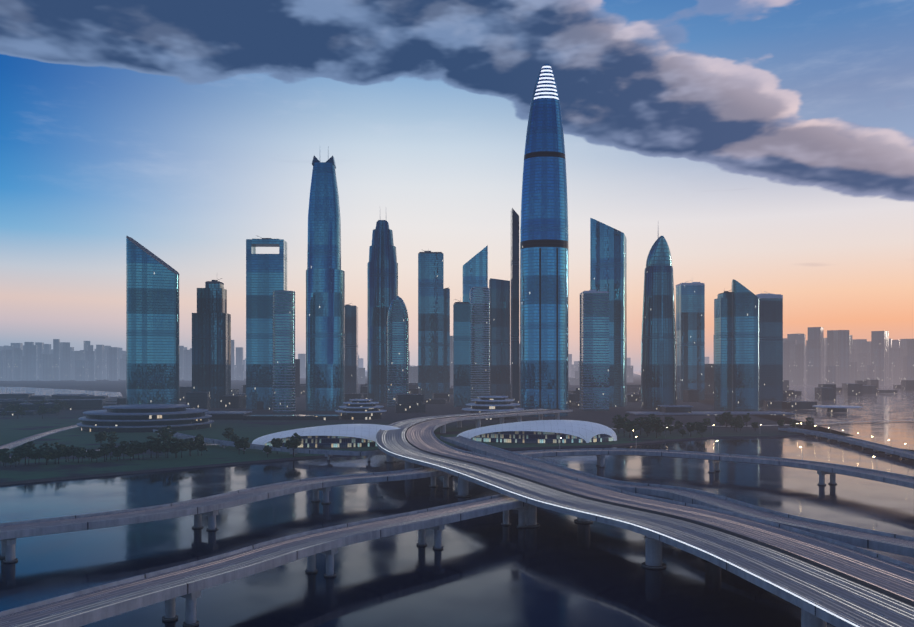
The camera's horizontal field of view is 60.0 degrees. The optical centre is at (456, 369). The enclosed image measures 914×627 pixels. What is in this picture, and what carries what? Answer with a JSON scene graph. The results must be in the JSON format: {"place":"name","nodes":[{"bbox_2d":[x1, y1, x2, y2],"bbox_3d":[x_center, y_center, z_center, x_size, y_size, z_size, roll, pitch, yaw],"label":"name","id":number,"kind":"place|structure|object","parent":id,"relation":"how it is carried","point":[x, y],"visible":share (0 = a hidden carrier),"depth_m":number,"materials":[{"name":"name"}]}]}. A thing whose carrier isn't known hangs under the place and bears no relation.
{"place":"outdoors","nodes":[
{"label":"outdoors","id":0,"kind":"place"},
{"bbox_2d":[0,425,78,451],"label":"road","id":1,"kind":"structure","parent":0,"point":[11,445],"depth_m":730.27,"materials":[{"name":"grey concrete"}]},
{"bbox_2d":[0,387,121,396],"bbox_3d":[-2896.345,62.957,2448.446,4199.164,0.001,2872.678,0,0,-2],"label":"river","id":2,"kind":"structure","parent":0,"point":[36,391],"depth_m":2239.65,"materials":[{"name":"liquid"}]},
{"bbox_2d":[0,370,909,484],"bbox_3d":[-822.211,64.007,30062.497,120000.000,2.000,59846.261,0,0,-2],"label":"ground","id":3,"kind":"structure","parent":0,"point":[13,428],"depth_m":788.26,"materials":[{"name":"plant"}]},
{"bbox_2d":[0,455,8,466],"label":"tree","id":4,"kind":"object","parent":3,"relation":"on","point":[3,459],"visible":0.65,"depth_m":509.63,"materials":[{"name":"green plant"}]},
{"bbox_2d":[0,448,9,465],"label":"tree","id":5,"kind":"object","parent":3,"relation":"on","point":[5,453],"visible":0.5,"depth_m":513.13,"materials":[{"name":"green plant"}]},
{"bbox_2d":[4,403,12,411],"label":"tree","id":6,"kind":"object","parent":3,"relation":"on","point":[8,408],"visible":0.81,"depth_m":1061.75,"materials":[{"name":"green plant"}]},
{"bbox_2d":[11,453,21,461],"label":"tree","id":7,"kind":"object","parent":3,"relation":"on","point":[17,458],"visible":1,"depth_m":509.62,"materials":[{"name":"green plant"}]},
{"bbox_2d":[10,448,22,464],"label":"tree","id":8,"kind":"object","parent":3,"relation":"on","point":[14,451],"visible":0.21,"depth_m":520.92,"materials":[{"name":"green plant"}]},
{"bbox_2d":[11,404,23,418],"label":"tree","id":9,"kind":"object","parent":3,"relation":"on","point":[18,410],"visible":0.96,"depth_m":1007.95,"materials":[{"name":"green plant"}]},
{"bbox_2d":[16,444,33,464],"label":"tree","id":10,"kind":"object","parent":3,"relation":"on","point":[25,448],"visible":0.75,"depth_m":519.37,"materials":[{"name":"green plant"}]},
{"bbox_2d":[20,441,38,464],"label":"tree","id":11,"kind":"object","parent":3,"relation":"on","point":[31,452],"visible":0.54,"depth_m":520.48,"materials":[{"name":"green plant"}]},
{"bbox_2d":[37,405,47,418],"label":"tree","id":12,"kind":"object","parent":3,"relation":"on","point":[43,411],"visible":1,"depth_m":1009.27,"materials":[{"name":"green plant"}]},
{"bbox_2d":[39,442,53,462],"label":"tree","id":13,"kind":"object","parent":3,"relation":"on","point":[46,446],"visible":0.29,"depth_m":529.90,"materials":[{"name":"green plant"}]},
{"bbox_2d":[40,449,53,464],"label":"tree","id":14,"kind":"object","parent":3,"relation":"on","point":[46,454],"visible":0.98,"depth_m":518.87,"materials":[{"name":"green plant"}]},
{"bbox_2d":[52,449,60,463],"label":"tree","id":15,"kind":"object","parent":3,"relation":"on","point":[55,455],"visible":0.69,"depth_m":524.19,"materials":[{"name":"green plant"}]},
{"bbox_2d":[52,404,61,412],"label":"tree","id":16,"kind":"object","parent":3,"relation":"on","point":[55,409],"visible":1,"depth_m":1065.27,"materials":[{"name":"green plant"}]},
{"bbox_2d":[49,442,68,463],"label":"tree","id":17,"kind":"object","parent":3,"relation":"on","point":[61,448],"visible":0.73,"depth_m":525.49,"materials":[{"name":"green plant"}]},
{"bbox_2d":[61,446,72,461],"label":"tree","id":18,"kind":"object","parent":3,"relation":"on","point":[70,451],"visible":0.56,"depth_m":535.67,"materials":[{"name":"green plant"}]},
{"bbox_2d":[72,447,84,462],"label":"tree","id":19,"kind":"object","parent":3,"relation":"on","point":[76,451],"visible":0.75,"depth_m":529.75,"materials":[{"name":"green plant"}]},
{"bbox_2d":[77,447,88,462],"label":"tree","id":20,"kind":"object","parent":3,"relation":"on","point":[83,455],"visible":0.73,"depth_m":531.10,"materials":[{"name":"green plant"}]},
{"bbox_2d":[87,449,95,461],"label":"tree","id":21,"kind":"object","parent":3,"relation":"on","point":[90,451],"visible":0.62,"depth_m":536.99,"materials":[{"name":"green plant"}]},
{"bbox_2d":[91,451,101,462],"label":"tree","id":22,"kind":"object","parent":3,"relation":"on","point":[96,454],"visible":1,"depth_m":533.61,"materials":[{"name":"green plant"}]},
{"bbox_2d":[94,431,106,446],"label":"tree","id":23,"kind":"object","parent":3,"relation":"on","point":[100,436],"visible":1,"depth_m":634.06,"materials":[{"name":"green plant"}]},
{"bbox_2d":[98,445,110,461],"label":"tree","id":24,"kind":"object","parent":3,"relation":"on","point":[106,451],"visible":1,"depth_m":538.23,"materials":[{"name":"green plant"}]},
{"bbox_2d":[106,441,116,459],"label":"tree","id":25,"kind":"object","parent":3,"relation":"on","point":[113,447],"visible":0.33,"depth_m":551.82,"materials":[{"name":"green plant"}]},
{"bbox_2d":[107,431,118,441],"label":"tree","id":26,"kind":"object","parent":3,"relation":"on","point":[112,436],"visible":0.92,"depth_m":630.76,"materials":[{"name":"green plant"}]},
{"bbox_2d":[111,449,121,460],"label":"tree","id":27,"kind":"object","parent":3,"relation":"on","point":[116,454],"visible":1,"depth_m":542.34,"materials":[{"name":"green plant"}]},
{"bbox_2d":[118,441,128,458],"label":"tree","id":28,"kind":"object","parent":3,"relation":"on","point":[122,443],"visible":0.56,"depth_m":553.15,"materials":[{"name":"green plant"}]},
{"bbox_2d":[123,446,137,460],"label":"tree","id":29,"kind":"object","parent":3,"relation":"on","point":[131,452],"visible":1,"depth_m":544.35,"materials":[{"name":"green plant"}]},
{"bbox_2d":[125,440,137,458],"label":"tree","id":30,"kind":"object","parent":3,"relation":"on","point":[132,443],"visible":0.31,"depth_m":553.92,"materials":[{"name":"green plant"}]},
{"bbox_2d":[131,442,142,459],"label":"tree","id":31,"kind":"object","parent":3,"relation":"on","point":[134,446],"visible":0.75,"depth_m":550.31,"materials":[{"name":"green plant"}]},
{"bbox_2d":[137,442,147,453],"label":"tree","id":32,"kind":"object","parent":3,"relation":"on","point":[144,448],"visible":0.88,"depth_m":551.33,"materials":[{"name":"green plant"}]},
{"bbox_2d":[76,404,213,432],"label":"podium","id":33,"kind":"object","parent":3,"relation":"on","point":[138,418],"visible":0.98,"depth_m":807.54,"materials":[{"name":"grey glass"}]},
{"bbox_2d":[143,436,160,457],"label":"tree","id":34,"kind":"object","parent":3,"relation":"on","point":[149,441],"visible":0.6,"depth_m":558.13,"materials":[{"name":"green plant"}]},
{"bbox_2d":[126,236,178,404],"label":"tower","id":35,"kind":"structure","parent":3,"relation":"on","point":[152,328],"depth_m":1136.00,"materials":[{"name":"blue glass"}]},
{"bbox_2d":[150,441,164,457],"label":"tree","id":36,"kind":"object","parent":3,"relation":"on","point":[155,448],"visible":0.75,"depth_m":557.42,"materials":[{"name":"green plant"}]},
{"bbox_2d":[155,425,176,440],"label":"tree","id":37,"kind":"object","parent":3,"relation":"on","point":[164,431],"visible":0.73,"depth_m":640.23,"materials":[{"name":"green plant"}]},
{"bbox_2d":[159,433,176,457],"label":"tree","id":38,"kind":"object","parent":3,"relation":"on","point":[168,445],"visible":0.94,"depth_m":558.01,"materials":[{"name":"green plant"}]},
{"bbox_2d":[169,446,180,457],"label":"tree","id":39,"kind":"object","parent":3,"relation":"on","point":[174,450],"visible":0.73,"depth_m":558.79,"materials":[{"name":"green plant"}]},
{"bbox_2d":[174,439,189,457],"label":"tree","id":40,"kind":"object","parent":3,"relation":"on","point":[184,445],"visible":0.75,"depth_m":561.18,"materials":[{"name":"green plant"}]},
{"bbox_2d":[186,440,197,455],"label":"tree","id":41,"kind":"object","parent":3,"relation":"on","point":[192,446],"visible":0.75,"depth_m":571.07,"materials":[{"name":"green plant"}]},
{"bbox_2d":[191,436,204,448],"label":"tree","id":42,"kind":"object","parent":3,"relation":"on","point":[201,441],"visible":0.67,"depth_m":576.03,"materials":[{"name":"green plant"}]},
{"bbox_2d":[198,444,207,454],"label":"tree","id":43,"kind":"object","parent":3,"relation":"on","point":[203,448],"visible":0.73,"depth_m":577.23,"materials":[{"name":"green plant"}]},
{"bbox_2d":[192,278,230,407],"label":"tower","id":44,"kind":"structure","parent":3,"relation":"on","point":[211,345],"depth_m":1286.55,"materials":[{"name":"grey glass"}]},
{"bbox_2d":[222,427,233,440],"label":"tree","id":45,"kind":"object","parent":3,"relation":"on","point":[229,434],"visible":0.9,"depth_m":659.46,"materials":[{"name":"green plant"}]},
{"bbox_2d":[230,434,239,441],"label":"tree","id":46,"kind":"object","parent":3,"relation":"on","point":[233,437],"visible":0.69,"depth_m":637.89,"materials":[{"name":"green plant"}]},
{"bbox_2d":[234,438,245,449],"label":"tree","id":47,"kind":"object","parent":3,"relation":"on","point":[238,445],"visible":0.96,"depth_m":582.59,"materials":[{"name":"green plant"}]},
{"bbox_2d":[238,437,249,447],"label":"tree","id":48,"kind":"object","parent":3,"relation":"on","point":[245,440],"visible":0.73,"depth_m":584.57,"materials":[{"name":"green plant"}]},
{"bbox_2d":[246,236,286,409],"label":"tower","id":49,"kind":"structure","parent":3,"relation":"on","point":[266,275],"depth_m":1238.88,"materials":[{"name":"blue glass"}]},
{"bbox_2d":[263,445,271,456],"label":"tree","id":50,"kind":"object","parent":3,"relation":"on","point":[267,449],"visible":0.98,"depth_m":565.30,"materials":[{"name":"green plant"}]},
{"bbox_2d":[153,429,385,461],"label":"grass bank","id":51,"kind":"object","parent":3,"relation":"on","point":[327,453],"visible":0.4,"depth_m":571.69,"materials":[{"name":"plant"}]},
{"bbox_2d":[205,411,340,419],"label":"link block","id":52,"kind":"structure","parent":3,"relation":"on","point":[231,415],"depth_m":988.61,"materials":[{"name":"grey glass"}]},
{"bbox_2d":[271,438,282,453],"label":"tree","id":53,"kind":"object","parent":3,"relation":"on","point":[277,443],"visible":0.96,"depth_m":588.15,"materials":[{"name":"green plant"}]},
{"bbox_2d":[273,290,294,412],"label":"tower","id":54,"kind":"structure","parent":3,"relation":"on","point":[283,351],"depth_m":1142.25,"materials":[{"name":"blue glass"}]},
{"bbox_2d":[284,433,300,456],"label":"tree","id":55,"kind":"object","parent":3,"relation":"on","point":[293,442],"visible":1,"depth_m":564.92,"materials":[{"name":"green plant"}]},
{"bbox_2d":[306,162,344,410],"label":"tower","id":56,"kind":"structure","parent":3,"relation":"on","point":[325,332],"depth_m":1192.64,"materials":[{"name":"blue glass"}]},
{"bbox_2d":[312,156,335,168],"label":"tower crown","id":57,"kind":"object","parent":56,"relation":"on","point":[329,160],"visible":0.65,"depth_m":1198.04,"materials":[{"name":"blue glass"}]},
{"bbox_2d":[252,424,400,447],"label":"domed pavilion","id":58,"kind":"structure","parent":3,"relation":"on","point":[345,436],"depth_m":643.14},
{"bbox_2d":[345,303,357,392],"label":"tower","id":59,"kind":"structure","parent":3,"relation":"on","point":[351,349],"depth_m":1741.12,"materials":[{"name":"glass"}]},
{"bbox_2d":[335,399,386,419],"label":"building","id":60,"kind":"structure","parent":3,"relation":"on","point":[359,409],"depth_m":996.98,"materials":[{"name":"grey concrete"}]},
{"bbox_2d":[367,220,397,402],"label":"tower","id":61,"kind":"structure","parent":3,"relation":"on","point":[382,278],"depth_m":1474.13,"materials":[{"name":"blue glass"}]},
{"bbox_2d":[387,295,408,406],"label":"tower","id":62,"kind":"structure","parent":3,"relation":"on","point":[397,350],"depth_m":1325.25,"materials":[{"name":"blue glass"}]},
{"bbox_2d":[418,250,449,398],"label":"tower","id":63,"kind":"structure","parent":3,"relation":"on","point":[433,335],"depth_m":1646.14,"materials":[{"name":"blue glass"}]},
{"bbox_2d":[0,359,913,415],"bbox_3d":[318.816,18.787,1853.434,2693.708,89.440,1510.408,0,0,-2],"label":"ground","id":64,"kind":"structure","parent":3,"relation":"on","point":[413,401],"depth_m":1433.16,"materials":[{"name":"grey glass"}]},
{"bbox_2d":[0,327,913,386],"bbox_3d":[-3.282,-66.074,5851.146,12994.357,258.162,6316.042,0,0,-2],"label":"city","id":65,"kind":"object","parent":3,"relation":"on","point":[836,357],"visible":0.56,"depth_m":3528.87},
{"bbox_2d":[453,299,470,406],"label":"tower","id":66,"kind":"structure","parent":3,"relation":"on","point":[461,354],"depth_m":1327.68,"materials":[{"name":"blue glass"}]},
{"bbox_2d":[462,245,487,302],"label":"tower","id":67,"kind":"structure","parent":3,"relation":"on","point":[475,271],"depth_m":1598.57,"materials":[{"name":"blue glass"}]},
{"bbox_2d":[470,287,489,402],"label":"tower","id":68,"kind":"structure","parent":3,"relation":"on","point":[480,338],"depth_m":1398.66,"materials":[{"name":"blue glass"}]},
{"bbox_2d":[462,396,523,419],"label":"building","id":69,"kind":"structure","parent":3,"relation":"on","point":[490,404],"depth_m":999.43,"materials":[{"name":"grey concrete"}]},
{"bbox_2d":[489,278,509,398],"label":"tower","id":70,"kind":"structure","parent":3,"relation":"on","point":[499,289],"depth_m":1499.72,"materials":[{"name":"glass"}]},
{"bbox_2d":[511,208,518,407],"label":"tower","id":71,"kind":"structure","parent":3,"relation":"on","point":[514,305],"depth_m":1300.02,"materials":[{"name":"glass"}]},
{"bbox_2d":[456,420,616,442],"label":"domed pavilion","id":72,"kind":"structure","parent":3,"relation":"on","point":[556,431],"depth_m":682.88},
{"bbox_2d":[520,64,567,416],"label":"tower","id":73,"kind":"structure","parent":3,"relation":"on","point":[544,297],"depth_m":1053.00,"materials":[{"name":"blue glass"}]},
{"bbox_2d":[580,287,608,410],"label":"tower","id":74,"kind":"structure","parent":3,"relation":"on","point":[594,350],"depth_m":1203.23,"materials":[{"name":"blue glass"}]},
{"bbox_2d":[590,218,626,406],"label":"tower","id":75,"kind":"structure","parent":3,"relation":"on","point":[608,257],"depth_m":1331.94,"materials":[{"name":"blue glass"}]},
{"bbox_2d":[616,414,630,436],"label":"tree","id":76,"kind":"object","parent":3,"relation":"on","point":[619,419],"visible":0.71,"depth_m":739.43,"materials":[{"name":"green plant"}]},
{"bbox_2d":[623,420,635,437],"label":"tree","id":77,"kind":"object","parent":3,"relation":"on","point":[628,426],"visible":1,"depth_m":725.63,"materials":[{"name":"green plant"}]},
{"bbox_2d":[633,417,644,434],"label":"tree","id":78,"kind":"object","parent":3,"relation":"on","point":[640,423],"visible":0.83,"depth_m":758.94,"materials":[{"name":"green plant"}]},
{"bbox_2d":[642,424,651,435],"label":"tree","id":79,"kind":"object","parent":3,"relation":"on","point":[646,428],"visible":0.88,"depth_m":739.83,"materials":[{"name":"green plant"}]},
{"bbox_2d":[649,417,662,437],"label":"tree","id":80,"kind":"object","parent":3,"relation":"on","point":[658,425],"visible":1,"depth_m":724.88,"materials":[{"name":"green plant"}]},
{"bbox_2d":[641,265,676,409],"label":"tower","id":81,"kind":"structure","parent":3,"relation":"on","point":[650,341],"depth_m":1238.31,"materials":[{"name":"blue glass"}]},
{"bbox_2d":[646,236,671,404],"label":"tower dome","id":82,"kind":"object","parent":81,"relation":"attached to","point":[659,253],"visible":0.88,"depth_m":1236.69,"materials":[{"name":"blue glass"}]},
{"bbox_2d":[663,422,670,434],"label":"tree","id":83,"kind":"object","parent":3,"relation":"on","point":[667,428],"visible":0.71,"depth_m":760.04,"materials":[{"name":"green plant"}]},
{"bbox_2d":[664,416,674,424],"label":"tree","id":84,"kind":"object","parent":3,"relation":"on","point":[668,421],"visible":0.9,"depth_m":828.25,"materials":[{"name":"green plant"}]},
{"bbox_2d":[684,422,695,436],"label":"tree","id":85,"kind":"object","parent":3,"relation":"on","point":[691,428],"visible":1,"depth_m":737.36,"materials":[{"name":"green plant"}]},
{"bbox_2d":[676,280,704,399],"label":"tower","id":86,"kind":"structure","parent":3,"relation":"on","point":[690,324],"depth_m":1610.90,"materials":[{"name":"blue glass"}]},
{"bbox_2d":[696,422,706,433],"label":"tree","id":87,"kind":"object","parent":3,"relation":"on","point":[702,429],"visible":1,"depth_m":727.60,"materials":[{"name":"green plant"}]},
{"bbox_2d":[702,418,710,425],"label":"tree","id":88,"kind":"object","parent":3,"relation":"on","point":[708,423],"visible":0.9,"depth_m":816.81,"materials":[{"name":"green plant"}]},
{"bbox_2d":[626,405,795,415],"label":"podium","id":89,"kind":"object","parent":3,"relation":"on","point":[674,409],"visible":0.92,"depth_m":1105.73,"materials":[{"name":"grey glass"}]},
{"bbox_2d":[714,290,731,410],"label":"tower","id":90,"kind":"structure","parent":3,"relation":"on","point":[722,351],"depth_m":1208.84,"materials":[{"name":"blue glass"}]},
{"bbox_2d":[721,412,732,426],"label":"tree","id":91,"kind":"object","parent":3,"relation":"on","point":[726,415],"visible":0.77,"depth_m":859.43,"materials":[{"name":"green plant"}]},
{"bbox_2d":[731,421,741,431],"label":"tree","id":92,"kind":"object","parent":3,"relation":"on","point":[735,424],"visible":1,"depth_m":791.04,"materials":[{"name":"green plant"}]},
{"bbox_2d":[732,279,758,410],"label":"tower","id":93,"kind":"structure","parent":3,"relation":"on","point":[745,348],"depth_m":1190.54,"materials":[{"name":"blue glass"}]},
{"bbox_2d":[742,413,750,426],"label":"tree","id":94,"kind":"object","parent":3,"relation":"on","point":[746,418],"visible":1,"depth_m":862.27,"materials":[{"name":"green plant"}]},
{"bbox_2d":[751,422,758,430],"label":"tree","id":95,"kind":"object","parent":3,"relation":"on","point":[754,425],"visible":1,"depth_m":805.71,"materials":[{"name":"green plant"}]},
{"bbox_2d":[756,291,782,406],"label":"tower","id":96,"kind":"structure","parent":3,"relation":"on","point":[770,347],"depth_m":1342.08,"materials":[{"name":"blue glass"}]},
{"bbox_2d":[777,419,784,425],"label":"tree","id":97,"kind":"object","parent":3,"relation":"on","point":[781,422],"visible":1,"depth_m":828.43,"materials":[{"name":"green plant"}]},
{"bbox_2d":[803,417,814,429],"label":"tree","id":98,"kind":"object","parent":3,"relation":"on","point":[809,423],"visible":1,"depth_m":806.88,"materials":[{"name":"green plant"}]},
{"bbox_2d":[812,405,862,411],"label":"building","id":99,"kind":"structure","parent":3,"relation":"on","point":[837,408],"depth_m":1168.48,"materials":[{"name":"grey concrete"}]},
{"bbox_2d":[847,434,913,449],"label":"water","id":100,"kind":"structure","parent":3,"relation":"on","point":[898,440],"depth_m":709.14,"materials":[{"name":"liquid"}]},
{"bbox_2d":[0,370,913,626],"bbox_3d":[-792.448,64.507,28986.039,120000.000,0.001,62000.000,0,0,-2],"label":"water","id":101,"kind":"structure","parent":0,"point":[555,569],"depth_m":291.24,"materials":[{"name":"blue liquid"}]},
{"bbox_2d":[0,494,530,626],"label":"viaduct","id":102,"kind":"object","parent":101,"relation":"in","point":[190,581],"visible":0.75,"depth_m":214.32,"materials":[{"name":"concrete"}]},
{"bbox_2d":[0,448,913,562],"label":"viaduct","id":103,"kind":"object","parent":101,"relation":"in","point":[197,508],"visible":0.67,"depth_m":374.32,"materials":[{"name":"concrete"}]},
{"bbox_2d":[376,408,913,626],"bbox_3d":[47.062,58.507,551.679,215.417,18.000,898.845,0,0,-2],"label":"viaduct","id":104,"kind":"object","parent":101,"relation":"on","point":[820,581],"visible":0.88,"depth_m":247.83,"materials":[{"name":"concrete"}]},
{"bbox_2d":[440,435,913,557],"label":"elevated highway","id":105,"kind":"structure","parent":101,"relation":"in","point":[880,541],"depth_m":298.99,"materials":[{"name":"concrete"}]},
{"bbox_2d":[778,427,913,458],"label":"bridge","id":106,"kind":"structure","parent":101,"relation":"in","point":[886,449],"depth_m":657.83,"materials":[{"name":"concrete"}]},
{"bbox_2d":[0,0,913,369],"label":"sky","id":107,"kind":"structure","parent":0,"point":[769,144],"materials":[{"name":"blue"}]},
{"bbox_2d":[611,420,905,428],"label":"road","id":108,"kind":"structure","parent":0,"point":[803,423],"depth_m":918.77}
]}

